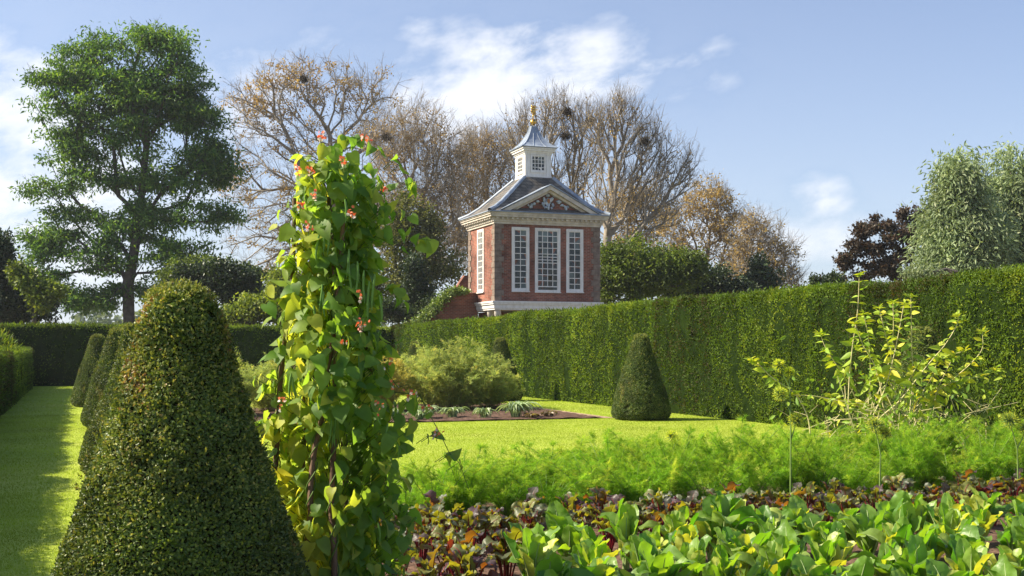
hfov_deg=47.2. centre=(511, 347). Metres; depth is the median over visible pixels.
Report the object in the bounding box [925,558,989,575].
chard plant
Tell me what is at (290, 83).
plane tree
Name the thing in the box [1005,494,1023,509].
chard plant
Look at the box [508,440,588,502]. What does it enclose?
fennel plant
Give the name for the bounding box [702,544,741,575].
chard plant
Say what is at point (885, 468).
fennel plant
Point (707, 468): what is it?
fennel plant
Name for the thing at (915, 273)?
bush
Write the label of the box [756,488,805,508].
beet plant
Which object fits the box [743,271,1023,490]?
straggly perennial
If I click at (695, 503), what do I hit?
beet plant
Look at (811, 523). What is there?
chard plant
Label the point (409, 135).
bare tree
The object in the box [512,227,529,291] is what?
window
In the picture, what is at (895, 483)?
beet plant
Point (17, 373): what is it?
yew hedge
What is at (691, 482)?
fennel plant
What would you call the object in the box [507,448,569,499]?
fennel plant
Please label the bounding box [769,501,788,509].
beet plant
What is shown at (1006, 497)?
beet plant
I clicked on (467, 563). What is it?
beet plant
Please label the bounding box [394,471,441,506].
fennel plant
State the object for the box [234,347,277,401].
feathery shrub
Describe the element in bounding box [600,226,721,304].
round bush
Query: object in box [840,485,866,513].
beet plant
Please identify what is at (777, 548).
chard plant
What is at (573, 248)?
window
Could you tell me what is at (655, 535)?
chard plant
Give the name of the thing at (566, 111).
bird nest
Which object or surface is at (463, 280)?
brick ramp
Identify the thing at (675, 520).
chard plant
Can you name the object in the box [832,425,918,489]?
fennel plant
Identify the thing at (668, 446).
fennel plant
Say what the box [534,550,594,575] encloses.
chard plant
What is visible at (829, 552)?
chard plant
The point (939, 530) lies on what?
chard plant
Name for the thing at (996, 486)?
beet plant
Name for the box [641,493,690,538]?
beet plant
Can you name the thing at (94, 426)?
topiary cone
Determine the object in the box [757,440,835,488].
fennel plant
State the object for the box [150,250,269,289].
green shrub
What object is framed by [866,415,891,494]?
fennel flower stem
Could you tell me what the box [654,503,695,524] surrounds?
beet plant
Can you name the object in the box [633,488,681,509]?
beet plant
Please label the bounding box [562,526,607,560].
chard plant
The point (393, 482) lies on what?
fennel plant
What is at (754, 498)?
beet plant
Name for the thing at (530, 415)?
withered clump
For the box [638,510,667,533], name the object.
beet plant
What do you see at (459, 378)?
feathery shrub
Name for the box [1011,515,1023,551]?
chard plant
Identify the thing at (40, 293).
maple bush
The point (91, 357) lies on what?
topiary cone
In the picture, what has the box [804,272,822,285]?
hawthorn sprig
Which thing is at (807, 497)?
beet plant
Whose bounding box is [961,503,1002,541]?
chard plant
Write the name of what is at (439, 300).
ivy
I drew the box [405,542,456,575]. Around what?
beet plant
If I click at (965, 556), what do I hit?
chard plant
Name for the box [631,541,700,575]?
chard plant
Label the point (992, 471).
fennel plant
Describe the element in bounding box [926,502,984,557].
chard plant
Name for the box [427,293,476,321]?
garden wall
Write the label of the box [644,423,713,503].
fennel plant
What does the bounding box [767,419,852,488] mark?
fennel plant
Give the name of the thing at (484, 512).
beet plant
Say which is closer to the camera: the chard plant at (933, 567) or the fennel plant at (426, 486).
the chard plant at (933, 567)
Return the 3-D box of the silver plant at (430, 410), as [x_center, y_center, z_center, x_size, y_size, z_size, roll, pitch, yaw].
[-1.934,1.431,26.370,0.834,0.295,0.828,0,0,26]
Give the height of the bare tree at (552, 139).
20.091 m
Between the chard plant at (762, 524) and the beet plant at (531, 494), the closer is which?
the chard plant at (762, 524)
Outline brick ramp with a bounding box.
[456,275,468,288]
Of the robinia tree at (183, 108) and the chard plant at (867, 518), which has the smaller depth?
the chard plant at (867, 518)
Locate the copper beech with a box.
[820,202,925,283]
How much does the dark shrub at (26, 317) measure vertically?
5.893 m
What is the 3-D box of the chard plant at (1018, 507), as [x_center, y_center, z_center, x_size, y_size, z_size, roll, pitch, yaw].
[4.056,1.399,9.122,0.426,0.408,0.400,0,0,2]
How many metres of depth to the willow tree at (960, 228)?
59.09 m
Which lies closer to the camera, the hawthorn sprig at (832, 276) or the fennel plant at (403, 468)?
the fennel plant at (403, 468)
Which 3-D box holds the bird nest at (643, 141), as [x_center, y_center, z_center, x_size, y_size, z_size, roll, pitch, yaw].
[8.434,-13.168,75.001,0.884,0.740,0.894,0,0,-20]
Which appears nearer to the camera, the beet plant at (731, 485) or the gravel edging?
the beet plant at (731, 485)
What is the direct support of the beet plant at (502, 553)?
on the kitchen bed soil at (993, 544)
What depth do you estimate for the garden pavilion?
57.74 m
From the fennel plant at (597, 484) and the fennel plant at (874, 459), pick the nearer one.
the fennel plant at (597, 484)
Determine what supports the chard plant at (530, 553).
on the kitchen bed soil at (993, 544)
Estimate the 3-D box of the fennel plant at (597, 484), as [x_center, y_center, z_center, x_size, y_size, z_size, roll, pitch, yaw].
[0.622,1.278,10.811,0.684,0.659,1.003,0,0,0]
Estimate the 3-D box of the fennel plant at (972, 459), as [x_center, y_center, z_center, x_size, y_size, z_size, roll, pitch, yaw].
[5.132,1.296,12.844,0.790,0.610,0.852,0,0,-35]
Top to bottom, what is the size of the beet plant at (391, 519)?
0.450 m
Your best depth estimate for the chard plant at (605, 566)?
6.82 m
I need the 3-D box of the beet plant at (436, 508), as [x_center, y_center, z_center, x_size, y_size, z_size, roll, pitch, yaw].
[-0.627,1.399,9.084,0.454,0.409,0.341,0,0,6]
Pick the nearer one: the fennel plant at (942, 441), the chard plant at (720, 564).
the chard plant at (720, 564)
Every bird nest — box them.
[298,75,308,83]
[380,132,392,141]
[559,131,571,140]
[561,107,572,116]
[638,136,649,146]
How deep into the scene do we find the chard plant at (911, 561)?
6.91 m
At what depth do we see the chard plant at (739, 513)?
8.52 m
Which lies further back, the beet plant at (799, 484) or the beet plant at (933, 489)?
the beet plant at (933, 489)
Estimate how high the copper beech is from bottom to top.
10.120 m
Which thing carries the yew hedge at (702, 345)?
on the ground
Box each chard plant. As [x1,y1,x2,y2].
[502,528,570,575]
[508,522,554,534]
[519,522,559,546]
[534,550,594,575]
[537,569,568,575]
[544,500,587,567]
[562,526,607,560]
[562,539,619,567]
[569,552,619,575]
[597,498,638,569]
[618,569,658,575]
[621,525,676,552]
[621,533,687,569]
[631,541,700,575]
[638,506,699,563]
[670,524,697,550]
[680,534,711,575]
[688,515,744,561]
[696,489,759,540]
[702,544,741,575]
[708,526,740,557]
[717,530,772,575]
[728,535,799,575]
[733,556,777,575]
[745,504,796,534]
[750,518,799,545]
[764,518,809,575]
[781,494,823,547]
[789,531,855,574]
[791,553,849,575]
[794,512,845,544]
[817,521,856,566]
[825,501,859,540]
[836,555,874,575]
[837,500,889,555]
[846,538,902,575]
[856,516,912,550]
[875,490,912,537]
[876,498,921,534]
[887,534,928,575]
[890,566,906,575]
[901,521,947,559]
[914,494,936,533]
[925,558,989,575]
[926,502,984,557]
[929,524,946,560]
[934,492,973,515]
[936,524,989,558]
[939,516,991,540]
[944,538,1022,575]
[957,487,1015,540]
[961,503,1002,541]
[981,554,1016,575]
[987,545,1023,575]
[995,515,1016,550]
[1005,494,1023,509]
[1005,500,1023,523]
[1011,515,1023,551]
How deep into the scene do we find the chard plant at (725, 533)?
8.24 m
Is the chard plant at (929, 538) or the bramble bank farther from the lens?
the bramble bank
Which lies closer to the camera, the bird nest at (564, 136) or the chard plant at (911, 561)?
the chard plant at (911, 561)
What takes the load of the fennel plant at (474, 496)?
on the kitchen bed soil at (993, 544)
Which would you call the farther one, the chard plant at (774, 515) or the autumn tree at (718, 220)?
the autumn tree at (718, 220)
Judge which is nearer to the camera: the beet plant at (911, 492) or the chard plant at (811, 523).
the chard plant at (811, 523)
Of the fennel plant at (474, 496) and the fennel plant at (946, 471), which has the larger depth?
the fennel plant at (946, 471)
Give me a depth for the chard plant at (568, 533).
8.17 m
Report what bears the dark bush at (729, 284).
on the ground
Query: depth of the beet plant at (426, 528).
8.47 m
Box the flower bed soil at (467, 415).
[253,403,599,423]
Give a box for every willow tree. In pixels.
[896,134,1023,276]
[978,132,1023,268]
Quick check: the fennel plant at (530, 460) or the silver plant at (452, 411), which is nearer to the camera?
the fennel plant at (530, 460)
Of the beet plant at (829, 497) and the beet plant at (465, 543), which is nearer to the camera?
the beet plant at (465, 543)
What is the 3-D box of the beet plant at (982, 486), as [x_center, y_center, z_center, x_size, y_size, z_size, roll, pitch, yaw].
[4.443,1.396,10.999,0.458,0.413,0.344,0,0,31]
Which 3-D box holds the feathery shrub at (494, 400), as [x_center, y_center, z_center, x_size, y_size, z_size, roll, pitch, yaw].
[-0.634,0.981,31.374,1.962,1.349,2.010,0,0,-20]
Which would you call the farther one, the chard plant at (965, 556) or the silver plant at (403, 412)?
the silver plant at (403, 412)
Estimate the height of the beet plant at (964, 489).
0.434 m
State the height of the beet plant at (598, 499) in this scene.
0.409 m
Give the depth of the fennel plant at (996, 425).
12.59 m
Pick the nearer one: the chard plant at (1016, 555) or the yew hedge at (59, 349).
the chard plant at (1016, 555)
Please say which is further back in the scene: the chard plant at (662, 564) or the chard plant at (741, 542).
the chard plant at (741, 542)
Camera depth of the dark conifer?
57.75 m
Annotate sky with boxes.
[0,0,1023,326]
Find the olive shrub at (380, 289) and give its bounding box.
[344,274,395,324]
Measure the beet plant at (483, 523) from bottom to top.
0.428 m
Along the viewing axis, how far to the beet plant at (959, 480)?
11.52 m
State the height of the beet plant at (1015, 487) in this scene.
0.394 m
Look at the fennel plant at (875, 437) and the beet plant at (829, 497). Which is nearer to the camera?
the beet plant at (829, 497)
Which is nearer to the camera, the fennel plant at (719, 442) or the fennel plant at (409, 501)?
the fennel plant at (409, 501)
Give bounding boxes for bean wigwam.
[273,197,394,575]
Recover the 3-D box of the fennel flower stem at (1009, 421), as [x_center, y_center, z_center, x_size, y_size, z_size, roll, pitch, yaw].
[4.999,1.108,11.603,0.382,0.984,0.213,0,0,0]
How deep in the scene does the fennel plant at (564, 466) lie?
11.12 m
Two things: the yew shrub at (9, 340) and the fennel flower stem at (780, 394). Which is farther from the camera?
the yew shrub at (9, 340)
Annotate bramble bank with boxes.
[378,292,437,323]
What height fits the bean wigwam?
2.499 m
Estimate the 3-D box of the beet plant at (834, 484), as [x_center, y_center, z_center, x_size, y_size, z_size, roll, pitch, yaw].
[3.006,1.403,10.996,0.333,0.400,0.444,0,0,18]
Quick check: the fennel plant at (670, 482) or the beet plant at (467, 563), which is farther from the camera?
the fennel plant at (670, 482)
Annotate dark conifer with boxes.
[0,225,29,322]
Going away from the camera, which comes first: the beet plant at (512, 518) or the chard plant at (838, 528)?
the chard plant at (838, 528)
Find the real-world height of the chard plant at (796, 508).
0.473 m
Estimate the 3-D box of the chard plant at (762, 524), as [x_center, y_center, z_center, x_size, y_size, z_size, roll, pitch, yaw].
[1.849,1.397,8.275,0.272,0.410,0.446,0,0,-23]
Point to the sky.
(826, 112)
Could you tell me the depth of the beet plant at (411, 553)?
7.47 m
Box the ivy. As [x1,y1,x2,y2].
[402,285,471,322]
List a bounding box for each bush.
[1,254,69,323]
[163,252,272,325]
[383,248,437,325]
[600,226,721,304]
[652,255,762,299]
[897,262,1003,279]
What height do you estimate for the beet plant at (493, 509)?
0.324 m
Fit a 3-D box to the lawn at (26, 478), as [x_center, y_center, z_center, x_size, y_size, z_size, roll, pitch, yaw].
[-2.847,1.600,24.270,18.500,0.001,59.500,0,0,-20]
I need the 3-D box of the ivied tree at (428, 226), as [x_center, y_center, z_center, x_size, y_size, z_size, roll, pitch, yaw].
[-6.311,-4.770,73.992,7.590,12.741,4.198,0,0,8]
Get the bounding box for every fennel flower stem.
[665,430,677,462]
[771,358,804,492]
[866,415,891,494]
[1000,410,1023,481]
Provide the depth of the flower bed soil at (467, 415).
27.12 m
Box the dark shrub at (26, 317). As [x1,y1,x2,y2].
[1,267,65,323]
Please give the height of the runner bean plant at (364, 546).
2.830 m
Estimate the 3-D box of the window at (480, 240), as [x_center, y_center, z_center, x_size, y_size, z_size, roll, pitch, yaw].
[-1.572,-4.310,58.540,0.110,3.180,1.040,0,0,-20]
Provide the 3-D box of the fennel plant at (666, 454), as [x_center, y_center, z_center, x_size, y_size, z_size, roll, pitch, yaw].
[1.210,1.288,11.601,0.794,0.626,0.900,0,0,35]
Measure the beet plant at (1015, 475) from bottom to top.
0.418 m
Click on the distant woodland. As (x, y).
(100, 318)
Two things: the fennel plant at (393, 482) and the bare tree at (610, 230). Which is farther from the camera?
the bare tree at (610, 230)
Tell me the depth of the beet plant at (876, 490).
10.48 m
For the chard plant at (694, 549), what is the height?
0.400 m
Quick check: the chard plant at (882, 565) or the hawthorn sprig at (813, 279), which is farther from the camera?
the hawthorn sprig at (813, 279)
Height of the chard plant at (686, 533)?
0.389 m
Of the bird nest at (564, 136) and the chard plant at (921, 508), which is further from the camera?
the bird nest at (564, 136)
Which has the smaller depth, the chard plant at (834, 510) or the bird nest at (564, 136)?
the chard plant at (834, 510)
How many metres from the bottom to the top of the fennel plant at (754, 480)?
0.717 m
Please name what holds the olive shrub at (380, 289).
on the ground
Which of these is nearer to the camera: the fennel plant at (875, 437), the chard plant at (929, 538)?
the chard plant at (929, 538)
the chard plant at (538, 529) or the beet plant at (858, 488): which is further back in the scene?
the beet plant at (858, 488)
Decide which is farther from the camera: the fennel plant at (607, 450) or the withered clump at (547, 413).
the withered clump at (547, 413)
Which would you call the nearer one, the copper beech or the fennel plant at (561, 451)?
the fennel plant at (561, 451)
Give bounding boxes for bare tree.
[349,81,493,286]
[427,111,517,270]
[492,76,607,199]
[571,76,705,303]
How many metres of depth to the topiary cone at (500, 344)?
35.17 m
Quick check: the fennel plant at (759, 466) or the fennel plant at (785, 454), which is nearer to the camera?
the fennel plant at (785, 454)
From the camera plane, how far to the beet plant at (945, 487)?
10.74 m
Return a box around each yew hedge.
[0,320,392,385]
[0,343,34,415]
[389,263,1023,439]
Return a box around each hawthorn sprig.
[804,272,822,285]
[818,268,849,284]
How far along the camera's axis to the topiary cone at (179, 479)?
5.40 m
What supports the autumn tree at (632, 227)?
on the ground
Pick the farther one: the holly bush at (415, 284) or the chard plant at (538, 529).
the holly bush at (415, 284)
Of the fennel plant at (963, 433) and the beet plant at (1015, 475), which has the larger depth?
the fennel plant at (963, 433)
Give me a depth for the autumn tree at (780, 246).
83.62 m
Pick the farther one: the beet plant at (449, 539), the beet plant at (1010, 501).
the beet plant at (1010, 501)
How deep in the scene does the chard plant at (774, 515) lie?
8.79 m
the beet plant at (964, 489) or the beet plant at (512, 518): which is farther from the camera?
the beet plant at (964, 489)
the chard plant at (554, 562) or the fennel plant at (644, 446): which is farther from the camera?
the fennel plant at (644, 446)
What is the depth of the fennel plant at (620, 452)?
11.24 m
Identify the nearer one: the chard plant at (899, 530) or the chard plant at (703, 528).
the chard plant at (899, 530)
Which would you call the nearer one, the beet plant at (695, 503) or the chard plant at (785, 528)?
the chard plant at (785, 528)
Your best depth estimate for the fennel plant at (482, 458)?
11.85 m
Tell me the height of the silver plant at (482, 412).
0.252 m
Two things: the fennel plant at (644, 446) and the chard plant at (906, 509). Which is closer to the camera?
the chard plant at (906, 509)
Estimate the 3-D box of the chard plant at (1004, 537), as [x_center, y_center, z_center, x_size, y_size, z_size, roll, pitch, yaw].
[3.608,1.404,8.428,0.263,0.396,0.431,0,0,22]
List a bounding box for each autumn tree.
[593,169,682,253]
[648,170,759,278]
[720,199,811,287]
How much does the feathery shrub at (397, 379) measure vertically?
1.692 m
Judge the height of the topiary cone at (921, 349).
1.964 m
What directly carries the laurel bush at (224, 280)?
on the ground
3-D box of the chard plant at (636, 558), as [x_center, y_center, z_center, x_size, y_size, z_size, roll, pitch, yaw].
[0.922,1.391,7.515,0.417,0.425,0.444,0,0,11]
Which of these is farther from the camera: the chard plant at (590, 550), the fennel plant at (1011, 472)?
the fennel plant at (1011, 472)
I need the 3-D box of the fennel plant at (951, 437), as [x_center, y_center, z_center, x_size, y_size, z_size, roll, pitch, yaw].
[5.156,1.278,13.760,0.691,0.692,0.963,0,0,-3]
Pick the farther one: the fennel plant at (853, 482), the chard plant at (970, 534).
the fennel plant at (853, 482)
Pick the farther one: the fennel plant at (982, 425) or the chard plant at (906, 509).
the fennel plant at (982, 425)
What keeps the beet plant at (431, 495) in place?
on the kitchen bed soil at (993, 544)
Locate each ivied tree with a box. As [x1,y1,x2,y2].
[364,172,467,299]
[740,251,786,291]
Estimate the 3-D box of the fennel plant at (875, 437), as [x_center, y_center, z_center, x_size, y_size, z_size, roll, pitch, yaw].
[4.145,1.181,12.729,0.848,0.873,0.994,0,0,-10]
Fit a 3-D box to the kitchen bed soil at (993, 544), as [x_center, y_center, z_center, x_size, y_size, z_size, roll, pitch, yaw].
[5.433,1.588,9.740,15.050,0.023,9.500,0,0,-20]
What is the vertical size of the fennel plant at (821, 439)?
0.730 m
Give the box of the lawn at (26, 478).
[0,384,859,575]
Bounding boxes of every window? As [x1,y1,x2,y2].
[476,229,483,293]
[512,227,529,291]
[535,228,560,292]
[566,229,583,292]
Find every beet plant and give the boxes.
[374,518,399,527]
[376,523,427,554]
[381,533,418,575]
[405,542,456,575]
[406,512,445,566]
[408,490,464,538]
[408,503,460,550]
[420,526,477,573]
[432,530,499,575]
[438,505,500,545]
[440,544,497,575]
[474,502,506,540]
[475,509,504,551]
[485,526,530,575]
[486,508,529,541]
[510,486,544,520]
[511,498,547,528]
[555,492,591,519]
[568,506,592,525]
[582,486,624,522]
[585,501,618,551]
[586,494,632,540]
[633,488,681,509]
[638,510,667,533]
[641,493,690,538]
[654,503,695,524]
[675,489,701,521]
[702,481,757,499]
[722,493,755,505]
[745,490,767,511]
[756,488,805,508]
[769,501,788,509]
[785,482,801,505]
[790,481,835,513]
[808,491,848,521]
[815,477,845,517]
[825,490,859,509]
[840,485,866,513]
[851,486,866,503]
[853,484,896,510]
[877,489,914,503]
[881,473,915,491]
[896,488,924,500]
[914,490,953,522]
[916,482,940,498]
[926,481,956,503]
[938,469,982,501]
[946,481,990,510]
[960,477,1010,497]
[985,476,1004,500]
[990,493,1009,525]
[991,474,1023,513]
[1003,468,1023,485]
[1006,491,1023,502]
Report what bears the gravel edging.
on the lawn at (26, 478)
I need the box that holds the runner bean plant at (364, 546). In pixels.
[253,131,469,575]
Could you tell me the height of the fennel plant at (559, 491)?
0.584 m
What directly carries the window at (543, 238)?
in the garden pavilion
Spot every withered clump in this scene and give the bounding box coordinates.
[523,413,540,417]
[540,411,552,415]
[545,410,557,414]
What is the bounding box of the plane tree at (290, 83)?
[213,46,414,278]
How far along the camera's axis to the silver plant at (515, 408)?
26.62 m
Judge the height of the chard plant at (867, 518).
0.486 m
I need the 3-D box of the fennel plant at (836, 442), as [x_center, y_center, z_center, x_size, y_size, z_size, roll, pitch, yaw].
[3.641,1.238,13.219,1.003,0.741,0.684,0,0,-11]
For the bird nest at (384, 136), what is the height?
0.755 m
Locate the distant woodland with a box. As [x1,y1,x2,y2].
[61,309,388,326]
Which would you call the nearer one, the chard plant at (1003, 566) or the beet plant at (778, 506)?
the chard plant at (1003, 566)
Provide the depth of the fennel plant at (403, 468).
10.93 m
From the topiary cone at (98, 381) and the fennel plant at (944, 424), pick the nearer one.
the fennel plant at (944, 424)
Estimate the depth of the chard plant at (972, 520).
8.46 m
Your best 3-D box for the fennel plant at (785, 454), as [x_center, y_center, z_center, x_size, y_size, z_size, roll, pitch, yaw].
[2.657,1.168,11.371,0.994,0.900,0.848,0,0,-42]
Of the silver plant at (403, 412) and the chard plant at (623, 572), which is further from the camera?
the silver plant at (403, 412)
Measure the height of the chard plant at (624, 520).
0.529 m
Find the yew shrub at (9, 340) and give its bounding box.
[0,327,22,346]
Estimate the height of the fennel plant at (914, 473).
0.995 m
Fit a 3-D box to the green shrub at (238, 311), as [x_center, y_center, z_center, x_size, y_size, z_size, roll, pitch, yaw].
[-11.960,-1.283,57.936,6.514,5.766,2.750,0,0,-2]
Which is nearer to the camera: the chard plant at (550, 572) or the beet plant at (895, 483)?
the chard plant at (550, 572)
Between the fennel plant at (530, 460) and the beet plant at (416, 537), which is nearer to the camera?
the beet plant at (416, 537)
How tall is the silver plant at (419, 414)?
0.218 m
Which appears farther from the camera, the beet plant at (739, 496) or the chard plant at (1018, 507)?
the beet plant at (739, 496)
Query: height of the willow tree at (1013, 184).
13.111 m
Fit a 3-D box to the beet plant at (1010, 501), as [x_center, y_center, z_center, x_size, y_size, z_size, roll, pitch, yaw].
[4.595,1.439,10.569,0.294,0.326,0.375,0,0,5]
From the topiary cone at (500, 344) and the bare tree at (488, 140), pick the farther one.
the bare tree at (488, 140)
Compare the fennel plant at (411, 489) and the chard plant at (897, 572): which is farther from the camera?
the fennel plant at (411, 489)
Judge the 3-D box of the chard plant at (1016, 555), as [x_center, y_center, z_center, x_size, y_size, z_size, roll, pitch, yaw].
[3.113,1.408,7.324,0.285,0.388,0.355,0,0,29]
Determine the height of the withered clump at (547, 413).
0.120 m
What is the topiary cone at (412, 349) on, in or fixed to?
on the lawn at (26, 478)
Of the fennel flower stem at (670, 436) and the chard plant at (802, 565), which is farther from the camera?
the fennel flower stem at (670, 436)
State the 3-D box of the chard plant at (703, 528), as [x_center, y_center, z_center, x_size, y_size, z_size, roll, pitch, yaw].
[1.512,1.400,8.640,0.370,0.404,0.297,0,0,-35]
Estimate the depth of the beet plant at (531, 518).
9.37 m
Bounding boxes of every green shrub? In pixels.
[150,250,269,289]
[219,264,301,325]
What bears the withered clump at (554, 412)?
on the flower bed soil at (467, 415)
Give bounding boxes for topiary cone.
[50,276,310,575]
[70,333,104,406]
[77,321,136,470]
[80,326,120,426]
[401,341,420,387]
[489,337,522,400]
[611,333,670,420]
[879,325,966,436]
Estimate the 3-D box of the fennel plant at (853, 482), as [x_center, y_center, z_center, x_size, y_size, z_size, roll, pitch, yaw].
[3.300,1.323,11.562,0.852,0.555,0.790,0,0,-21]
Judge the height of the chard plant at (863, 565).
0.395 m
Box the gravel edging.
[502,403,612,417]
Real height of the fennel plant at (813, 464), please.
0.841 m
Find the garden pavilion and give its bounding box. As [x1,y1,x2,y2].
[458,105,610,317]
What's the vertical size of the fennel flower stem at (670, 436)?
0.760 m
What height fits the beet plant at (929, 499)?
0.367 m
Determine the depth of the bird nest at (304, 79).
90.90 m
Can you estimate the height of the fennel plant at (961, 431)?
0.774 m
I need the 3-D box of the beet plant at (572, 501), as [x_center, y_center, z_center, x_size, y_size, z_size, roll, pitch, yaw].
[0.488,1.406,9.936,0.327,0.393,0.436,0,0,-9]
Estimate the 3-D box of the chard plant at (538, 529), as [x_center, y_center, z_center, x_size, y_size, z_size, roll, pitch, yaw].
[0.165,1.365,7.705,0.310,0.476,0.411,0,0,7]
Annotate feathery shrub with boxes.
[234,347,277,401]
[241,351,316,411]
[358,356,420,409]
[391,334,527,409]
[470,368,525,406]
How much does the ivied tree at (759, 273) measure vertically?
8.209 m
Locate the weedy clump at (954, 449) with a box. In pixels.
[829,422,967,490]
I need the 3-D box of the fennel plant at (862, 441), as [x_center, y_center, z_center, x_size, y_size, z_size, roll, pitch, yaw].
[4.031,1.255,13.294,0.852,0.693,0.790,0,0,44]
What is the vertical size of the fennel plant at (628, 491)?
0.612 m
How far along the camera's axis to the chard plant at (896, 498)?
9.14 m
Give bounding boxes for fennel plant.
[329,467,413,525]
[391,474,443,513]
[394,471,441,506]
[399,457,484,517]
[399,463,468,494]
[425,443,510,523]
[427,461,528,507]
[440,453,550,517]
[462,452,523,499]
[499,461,599,517]
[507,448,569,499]
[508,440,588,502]
[517,435,606,478]
[528,452,611,498]
[544,449,612,519]
[573,436,649,494]
[588,425,660,473]
[588,455,668,510]
[605,448,672,492]
[610,430,672,497]
[622,436,704,504]
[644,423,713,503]
[654,429,731,498]
[660,456,750,504]
[694,435,772,487]
[697,442,787,504]
[707,414,785,493]
[724,437,783,490]
[729,428,813,501]
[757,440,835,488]
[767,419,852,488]
[767,430,864,493]
[782,434,843,489]
[788,427,865,485]
[816,457,886,503]
[827,445,888,480]
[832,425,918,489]
[842,429,888,457]
[842,451,918,496]
[850,418,935,475]
[870,410,953,492]
[889,409,964,476]
[898,410,975,492]
[905,444,1004,490]
[918,428,979,470]
[945,416,1023,493]
[947,442,1005,485]
[953,423,1010,442]
[959,423,1014,476]
[964,420,1023,484]
[979,421,1021,435]
[992,419,1023,477]
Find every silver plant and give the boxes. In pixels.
[393,408,408,416]
[404,410,427,419]
[408,405,442,416]
[434,406,471,416]
[472,407,498,417]
[496,400,544,416]
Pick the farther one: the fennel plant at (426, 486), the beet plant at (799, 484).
the beet plant at (799, 484)
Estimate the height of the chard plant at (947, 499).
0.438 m
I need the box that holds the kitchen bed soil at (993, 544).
[325,483,1014,575]
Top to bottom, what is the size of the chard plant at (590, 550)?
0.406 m
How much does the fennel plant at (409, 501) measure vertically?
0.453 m
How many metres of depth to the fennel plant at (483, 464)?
10.91 m
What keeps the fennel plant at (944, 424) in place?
on the kitchen bed soil at (993, 544)
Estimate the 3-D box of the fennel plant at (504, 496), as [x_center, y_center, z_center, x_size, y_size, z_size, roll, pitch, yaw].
[-0.128,1.285,10.391,0.963,0.676,0.691,0,0,-37]
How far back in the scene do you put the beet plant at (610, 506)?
9.11 m
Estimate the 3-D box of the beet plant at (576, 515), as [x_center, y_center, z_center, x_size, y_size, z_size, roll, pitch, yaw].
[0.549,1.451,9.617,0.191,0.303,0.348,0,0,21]
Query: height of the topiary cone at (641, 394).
1.964 m
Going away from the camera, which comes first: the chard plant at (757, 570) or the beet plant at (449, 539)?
the chard plant at (757, 570)
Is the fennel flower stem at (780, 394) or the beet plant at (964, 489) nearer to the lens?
the beet plant at (964, 489)
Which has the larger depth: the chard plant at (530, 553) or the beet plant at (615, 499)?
the beet plant at (615, 499)
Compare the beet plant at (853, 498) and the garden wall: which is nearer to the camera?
the beet plant at (853, 498)
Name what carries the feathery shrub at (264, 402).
on the flower bed soil at (467, 415)
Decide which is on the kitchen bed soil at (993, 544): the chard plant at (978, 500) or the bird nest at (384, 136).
the chard plant at (978, 500)
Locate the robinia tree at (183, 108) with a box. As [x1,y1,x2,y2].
[7,16,260,323]
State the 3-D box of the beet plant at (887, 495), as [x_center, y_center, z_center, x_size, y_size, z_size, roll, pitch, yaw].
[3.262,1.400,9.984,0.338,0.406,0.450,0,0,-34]

